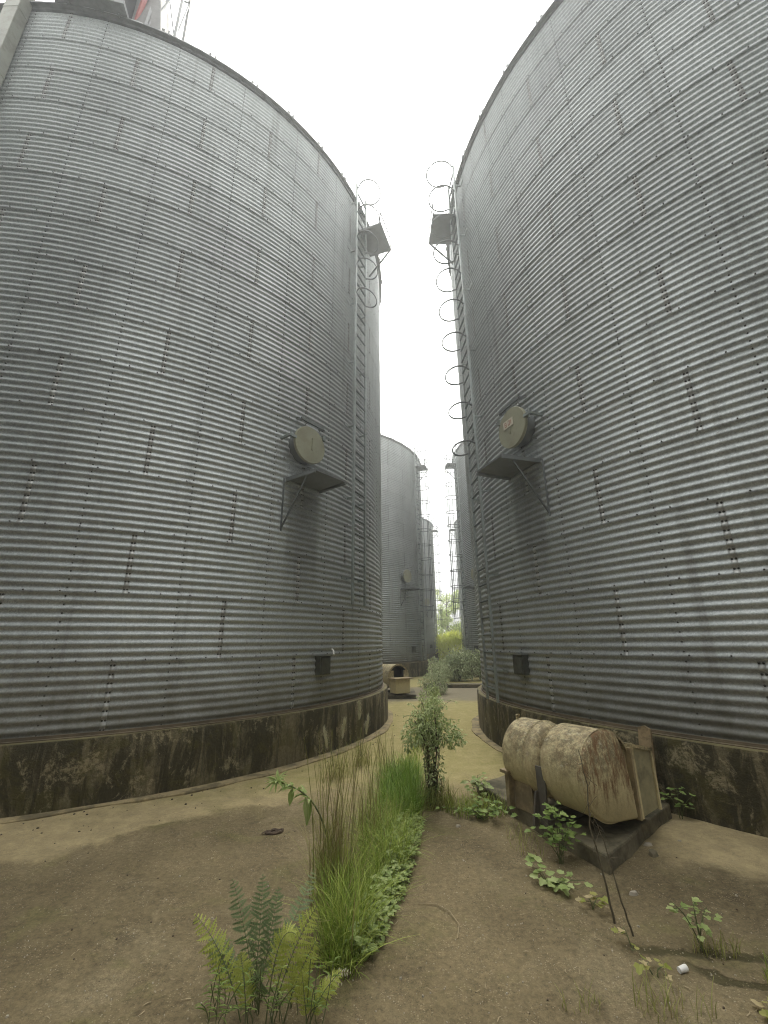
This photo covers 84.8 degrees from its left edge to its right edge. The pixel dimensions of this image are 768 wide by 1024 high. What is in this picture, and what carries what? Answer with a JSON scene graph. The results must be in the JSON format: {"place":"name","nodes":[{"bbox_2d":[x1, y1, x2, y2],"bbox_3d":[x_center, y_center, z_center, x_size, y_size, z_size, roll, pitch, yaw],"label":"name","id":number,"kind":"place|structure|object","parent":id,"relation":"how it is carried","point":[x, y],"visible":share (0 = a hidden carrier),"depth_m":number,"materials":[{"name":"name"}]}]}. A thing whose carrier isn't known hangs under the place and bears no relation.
{"place":"outdoors","nodes":[
{"label":"outdoors","id":0,"kind":"place"},
{"bbox_2d":[0,0,553,634],"label":"sky","id":1,"kind":"structure","parent":0,"point":[390,90],"materials":[{"name":"white"}]},
{"bbox_2d":[314,717,357,782],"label":"plume grass","id":2,"kind":"object","parent":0,"point":[335,771],"depth_m":5.59,"materials":[{"name":"green plant"}]},
{"bbox_2d":[323,967,350,987],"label":"dead frond","id":3,"kind":"object","parent":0,"point":[340,975],"visible":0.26,"depth_m":2.14,"materials":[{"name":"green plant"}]},
{"bbox_2d":[340,699,380,768],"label":"plume grass","id":4,"kind":"object","parent":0,"point":[362,758],"depth_m":6.17,"materials":[{"name":"green plant"}]},
{"bbox_2d":[0,645,767,1023],"bbox_3d":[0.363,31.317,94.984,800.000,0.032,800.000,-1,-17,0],"label":"ground","id":5,"kind":"structure","parent":0,"point":[710,867],"depth_m":2.77,"materials":[{"name":"soil"}]},
{"bbox_2d":[0,0,390,817],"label":"grain silo","id":6,"kind":"object","parent":5,"relation":"on","point":[194,244],"visible":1,"depth_m":6.64,"materials":[{"name":"metal"}]},
{"bbox_2d":[54,0,171,34],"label":"roof conveyor","id":7,"kind":"object","parent":6,"relation":"on","point":[159,19],"visible":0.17,"depth_m":8.30,"materials":[{"name":"metal"}]},
{"bbox_2d":[134,0,190,40],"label":"lattice tower","id":8,"kind":"structure","parent":6,"relation":"on","point":[141,7],"depth_m":8.72,"materials":[{"name":"metal"}]},
{"bbox_2d":[0,710,392,823],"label":"apron","id":9,"kind":"object","parent":5,"relation":"on","point":[223,783],"visible":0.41,"depth_m":5.20,"materials":[{"name":"concrete"}]},
{"bbox_2d":[193,904,318,1023],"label":"fern","id":10,"kind":"object","parent":5,"relation":"on","point":[290,937],"visible":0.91,"depth_m":2.07,"materials":[{"name":"green plant"}]},
{"bbox_2d":[206,872,314,1014],"bbox_3d":[-0.609,2.252,2.280,0.401,0.480,0.636,-9,-19,24],"label":"fern","id":11,"kind":"object","parent":5,"relation":"on","point":[262,966],"visible":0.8,"depth_m":2.20,"materials":[{"name":"green plant"}]},
{"bbox_2d":[195,934,340,1023],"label":"undergrowth weed","id":12,"kind":"object","parent":5,"relation":"on","point":[281,1002],"visible":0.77,"depth_m":1.99,"materials":[{"name":"green plant"}]},
{"bbox_2d":[262,828,283,834],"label":"dead leaf","id":13,"kind":"object","parent":5,"relation":"on","point":[272,831],"visible":1,"depth_m":3.95,"materials":[{"name":"brown plant"}]},
{"bbox_2d":[266,769,328,861],"bbox_3d":[-0.629,2.307,3.034,0.512,0.810,0.211,9,-20,-28],"label":"leaning weed","id":14,"kind":"object","parent":5,"relation":"on","point":[307,809],"visible":0.91,"depth_m":3.07,"materials":[{"name":"green plant"}]},
{"bbox_2d":[267,728,366,913],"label":"tall grass","id":15,"kind":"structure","parent":5,"relation":"on","point":[339,847],"depth_m":3.01,"materials":[{"name":"green plant"}]},
{"bbox_2d":[293,969,341,1023],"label":"fern","id":16,"kind":"object","parent":5,"relation":"on","point":[333,984],"visible":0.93,"depth_m":2.00,"materials":[{"name":"green plant"}]},
{"bbox_2d":[261,833,426,972],"bbox_3d":[-0.251,2.374,2.668,1.120,0.476,1.349,-1,-17,0],"label":"grass tuft","id":17,"kind":"object","parent":5,"relation":"on","point":[338,893],"visible":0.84,"depth_m":2.55,"materials":[{"name":"green plant"}]},
{"bbox_2d":[336,736,391,849],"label":"tall grass","id":18,"kind":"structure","parent":5,"relation":"on","point":[370,795],"depth_m":3.85,"materials":[{"name":"green plant"}]},
{"bbox_2d":[287,691,447,987],"bbox_3d":[0.929,4.216,8.434,1.270,0.368,13.581,-4,-18,10],"label":"grass strip","id":19,"kind":"object","parent":5,"relation":"on","point":[355,957],"depth_m":2.85,"materials":[{"name":"green plant"}]},
{"bbox_2d":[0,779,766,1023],"bbox_3d":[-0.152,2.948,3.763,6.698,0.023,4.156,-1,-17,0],"label":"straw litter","id":20,"kind":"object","parent":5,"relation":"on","point":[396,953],"visible":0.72,"depth_m":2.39,"materials":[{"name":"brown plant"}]},
{"bbox_2d":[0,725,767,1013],"bbox_3d":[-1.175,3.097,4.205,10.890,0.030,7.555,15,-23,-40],"label":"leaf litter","id":21,"kind":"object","parent":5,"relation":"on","point":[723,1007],"visible":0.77,"depth_m":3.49,"materials":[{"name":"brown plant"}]},
{"bbox_2d":[345,809,426,962],"bbox_3d":[0.099,2.722,3.257,0.315,0.159,2.041,-4,-18,10],"label":"creeping weed","id":22,"kind":"object","parent":5,"relation":"on","point":[389,904],"visible":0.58,"depth_m":2.88,"materials":[{"name":"green plant"}]},
{"bbox_2d":[372,727,409,780],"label":"tall grass","id":23,"kind":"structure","parent":5,"relation":"on","point":[383,761],"depth_m":5.62,"materials":[{"name":"green plant"}]},
{"bbox_2d":[341,785,442,878],"bbox_3d":[0.018,2.728,3.656,1.197,0.388,1.782,-1,-17,0],"label":"grass tuft","id":24,"kind":"object","parent":5,"relation":"on","point":[385,827],"visible":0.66,"depth_m":3.56,"materials":[{"name":"green plant"}]},
{"bbox_2d":[388,688,416,698],"bbox_3d":[0.374,6.188,14.304,1.401,0.170,2.191,-1,-17,0],"label":"concrete pad","id":25,"kind":"object","parent":5,"relation":"on","point":[411,695],"visible":0.38,"depth_m":13.31,"materials":[{"name":"grey concrete"}]},
{"bbox_2d":[382,664,413,693],"bbox_3d":[0.357,5.557,14.090,0.816,0.916,1.542,8,-19,-27],"label":"aeration blower","id":26,"kind":"object","parent":25,"relation":"on","point":[396,678],"visible":0.85,"depth_m":13.74,"materials":[{"name":"paint"}]},
{"bbox_2d":[354,747,453,821],"bbox_3d":[0.169,3.080,4.904,1.479,0.456,2.159,-1,-17,0],"label":"grass tuft","id":27,"kind":"object","parent":5,"relation":"on","point":[408,778],"visible":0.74,"depth_m":4.68,"materials":[{"name":"green plant"}]},
{"bbox_2d":[381,434,434,676],"bbox_3d":[-3.619,2.076,27.438,13.562,16.312,13.018,-3,-17,9],"label":"grain silo","id":28,"kind":"object","parent":5,"relation":"on","point":[404,636],"visible":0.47,"depth_m":23.27,"materials":[{"name":"metal"}]},
{"bbox_2d":[415,696,443,742],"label":"tall weed","id":29,"kind":"object","parent":5,"relation":"on","point":[440,705],"visible":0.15,"depth_m":7.58,"materials":[{"name":"green plant"}]},
{"bbox_2d":[417,681,442,712],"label":"tall weed","id":30,"kind":"object","parent":5,"relation":"on","point":[429,689],"visible":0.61,"depth_m":10.48,"materials":[{"name":"green plant"}]},
{"bbox_2d":[422,518,442,662],"bbox_3d":[-1.009,6.735,42.518,13.561,16.312,13.019,-3,-17,9],"label":"grain silo","id":31,"kind":"object","parent":5,"relation":"on","point":[431,630],"visible":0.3,"depth_m":39.12,"materials":[{"name":"metal"}]},
{"bbox_2d":[417,663,449,693],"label":"tall weed","id":32,"kind":"object","parent":5,"relation":"on","point":[440,676],"visible":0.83,"depth_m":14.58,"materials":[{"name":"green plant"}]},
{"bbox_2d":[401,692,467,807],"bbox_3d":[0.570,2.682,4.747,0.748,1.199,0.569,-5,-18,15],"label":"vine shrub","id":33,"kind":"object","parent":5,"relation":"on","point":[431,777],"visible":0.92,"depth_m":4.74,"materials":[{"name":"green plant"}]},
{"bbox_2d":[411,776,459,810],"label":"grass tuft","id":34,"kind":"object","parent":5,"relation":"on","point":[448,794],"visible":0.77,"depth_m":4.51,"materials":[{"name":"green plant"}]},
{"bbox_2d":[418,903,459,938],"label":"twig","id":35,"kind":"object","parent":5,"relation":"on","point":[446,912],"visible":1,"depth_m":2.75,"materials":[{"name":"wood"}]},
{"bbox_2d":[426,656,453,682],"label":"tall weed","id":36,"kind":"object","parent":5,"relation":"on","point":[433,666],"visible":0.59,"depth_m":18.01,"materials":[{"name":"green plant"}]},
{"bbox_2d":[436,589,460,649],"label":"tree","id":37,"kind":"object","parent":5,"relation":"on","point":[446,621],"visible":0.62,"depth_m":53.82,"materials":[{"name":"green plant"}]},
{"bbox_2d":[434,629,464,660],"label":"bush","id":38,"kind":"object","parent":5,"relation":"on","point":[447,640],"visible":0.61,"depth_m":38.56,"materials":[{"name":"green plant"}]},
{"bbox_2d":[424,683,481,687],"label":"kerb","id":39,"kind":"structure","parent":5,"relation":"on","point":[464,685],"depth_m":16.31,"materials":[{"name":"concrete"}]},
{"bbox_2d":[448,515,465,653],"bbox_3d":[13.270,5.884,40.313,13.561,16.312,13.021,-3,-17,9],"label":"grain silo","id":40,"kind":"object","parent":5,"relation":"on","point":[459,583],"visible":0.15,"depth_m":39.51,"materials":[{"name":"metal"}]},
{"bbox_2d":[436,650,479,681],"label":"bush","id":41,"kind":"object","parent":5,"relation":"on","point":[462,668],"visible":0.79,"depth_m":19.20,"materials":[{"name":"green plant"}]},
{"bbox_2d":[442,441,480,676],"bbox_3d":[10.661,1.223,25.229,13.557,16.312,13.017,-3,-17,9],"label":"grain silo","id":42,"kind":"object","parent":5,"relation":"on","point":[457,465],"visible":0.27,"depth_m":24.01,"materials":[{"name":"metal"}]},
{"bbox_2d":[442,784,509,819],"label":"plant","id":43,"kind":"object","parent":5,"relation":"on","point":[470,805],"visible":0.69,"depth_m":4.38,"materials":[{"name":"green plant"}]},
{"bbox_2d":[436,794,516,819],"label":"leafy weed","id":44,"kind":"object","parent":5,"relation":"on","point":[480,811],"visible":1,"depth_m":4.21,"materials":[{"name":"green plant"}]},
{"bbox_2d":[472,648,481,679],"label":"bush","id":45,"kind":"object","parent":5,"relation":"on","point":[478,657],"visible":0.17,"depth_m":19.66,"materials":[{"name":"green plant"}]},
{"bbox_2d":[461,772,493,799],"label":"leafy weed","id":46,"kind":"object","parent":5,"relation":"on","point":[475,781],"visible":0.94,"depth_m":4.70,"materials":[{"name":"green plant"}]},
{"bbox_2d":[471,715,501,752],"bbox_3d":[2.978,4.557,9.032,2.177,0.056,9.519,-5,-18,13],"label":"apron","id":47,"kind":"object","parent":5,"relation":"on","point":[477,731],"visible":0.25,"depth_m":7.96,"materials":[{"name":"concrete"}]},
{"bbox_2d":[503,819,544,858],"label":"grass tuft","id":48,"kind":"object","parent":5,"relation":"on","point":[522,839],"visible":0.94,"depth_m":3.71,"materials":[{"name":"green plant"}]},
{"bbox_2d":[524,800,585,863],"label":"leafy weed","id":49,"kind":"object","parent":5,"relation":"on","point":[556,837],"visible":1,"depth_m":3.42,"materials":[{"name":"green plant"}]},
{"bbox_2d":[525,852,592,896],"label":"leafy weed","id":50,"kind":"object","parent":5,"relation":"on","point":[554,882],"visible":1,"depth_m":3.04,"materials":[{"name":"green plant"}]},
{"bbox_2d":[476,775,671,874],"bbox_3d":[2.011,3.116,4.483,1.490,0.168,2.282,6,-18,-20],"label":"concrete pad","id":51,"kind":"object","parent":5,"relation":"on","point":[627,839],"visible":0.29,"depth_m":3.69,"materials":[{"name":"grey concrete"}]},
{"bbox_2d":[500,714,661,826],"bbox_3d":[1.806,2.472,4.096,1.037,0.841,1.052,8,-19,-26],"label":"aeration blower","id":52,"kind":"object","parent":51,"relation":"on","point":[540,764],"visible":1,"depth_m":3.77,"materials":[{"name":"paint"}]},
{"bbox_2d":[554,977,612,1015],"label":"grass tuft","id":53,"kind":"object","parent":5,"relation":"on","point":[600,1003],"visible":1,"depth_m":2.04,"materials":[{"name":"green plant"}]},
{"bbox_2d":[575,891,608,909],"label":"yellow weed","id":54,"kind":"object","parent":5,"relation":"on","point":[591,897],"visible":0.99,"depth_m":2.80,"materials":[{"name":"green plant"}]},
{"bbox_2d":[573,750,615,923],"bbox_3d":[1.407,2.148,2.834,0.133,0.971,0.077,-6,-18,18],"label":"dry stem","id":55,"kind":"object","parent":5,"relation":"on","point":[610,906],"visible":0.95,"depth_m":2.79,"materials":[{"name":"brown plant"}]},
{"bbox_2d":[426,0,767,837],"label":"grain silo","id":56,"kind":"object","parent":5,"relation":"on","point":[598,230],"visible":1,"depth_m":5.72,"materials":[{"name":"metal"}]},
{"bbox_2d":[592,815,633,936],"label":"dry stem","id":57,"kind":"object","parent":5,"relation":"on","point":[631,930],"visible":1,"depth_m":2.65,"materials":[{"name":"brown plant"}]},
{"bbox_2d":[611,926,639,950],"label":"yellow weed","id":58,"kind":"object","parent":5,"relation":"on","point":[618,930],"visible":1,"depth_m":2.46,"materials":[{"name":"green plant"}]},
{"bbox_2d":[629,890,637,895],"bbox_3d":[1.750,2.675,2.952,0.072,0.025,0.042,6,-18,-19],"label":"stone","id":59,"kind":"object","parent":5,"relation":"on","point":[633,893],"visible":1,"depth_m":2.94,"materials":[{"name":"beige stone"}]},
{"bbox_2d":[643,842,652,846],"bbox_3d":[2.283,2.877,3.642,0.078,0.025,0.044,0,-17,-2],"label":"stone","id":60,"kind":"object","parent":5,"relation":"on","point":[648,844],"visible":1,"depth_m":3.64,"materials":[{"name":"grey stone"}]},
{"bbox_2d":[633,955,672,980],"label":"yellow weed","id":61,"kind":"object","parent":5,"relation":"on","point":[638,967],"visible":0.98,"depth_m":2.23,"materials":[{"name":"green plant"}]},
{"bbox_2d":[648,849,658,857],"bbox_3d":[2.232,2.827,3.486,0.083,0.036,0.102,0,-17,-2],"label":"stone","id":62,"kind":"object","parent":5,"relation":"on","point":[652,853],"visible":1,"depth_m":3.47,"materials":[{"name":"stone"}]},
{"bbox_2d":[627,957,719,1023],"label":"grass tuft","id":63,"kind":"object","parent":5,"relation":"on","point":[667,998],"visible":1,"depth_m":2.03,"materials":[{"name":"green plant"}]},
{"bbox_2d":[659,787,694,818],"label":"leafy weed","id":64,"kind":"object","parent":5,"relation":"on","point":[679,804],"visible":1,"depth_m":4.21,"materials":[{"name":"green plant"}]},
{"bbox_2d":[677,964,688,973],"bbox_3d":[1.597,2.444,2.250,0.054,0.031,0.031,5,-18,-19],"label":"bottle cap","id":65,"kind":"object","parent":5,"relation":"on","point":[682,968],"visible":1,"depth_m":2.24,"materials":[{"name":"white plastic"}]},
{"bbox_2d":[666,897,721,950],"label":"leafy weed","id":66,"kind":"object","parent":5,"relation":"on","point":[687,919],"visible":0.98,"depth_m":2.47,"materials":[{"name":"green plant"}]},
{"bbox_2d":[682,925,744,960],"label":"grass tuft","id":67,"kind":"object","parent":5,"relation":"on","point":[703,948],"visible":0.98,"depth_m":2.39,"materials":[{"name":"green plant"}]},
{"bbox_2d":[751,997,767,1019],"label":"yellow weed","id":68,"kind":"object","parent":5,"relation":"on","point":[763,1012],"visible":1,"depth_m":1.99,"materials":[{"name":"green plant"}]},
{"bbox_2d":[760,951,767,981],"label":"grass tuft","id":69,"kind":"object","parent":5,"relation":"on","point":[766,972],"visible":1,"depth_m":2.21,"materials":[{"name":"green plant"}]},
{"bbox_2d":[3,756,767,1023],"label":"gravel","id":70,"kind":"structure","parent":0,"point":[400,978],"depth_m":2.49,"materials":[{"name":"grey gravel"}]},
{"bbox_2d":[638,725,657,781],"bbox_3d":[2.793,2.651,4.457,0.177,0.690,0.150,12,-22,-36],"label":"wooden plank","id":71,"kind":"object","parent":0,"point":[645,736],"visible":0.36,"depth_m":4.53,"materials":[{"name":"beige wood"}]}
]}

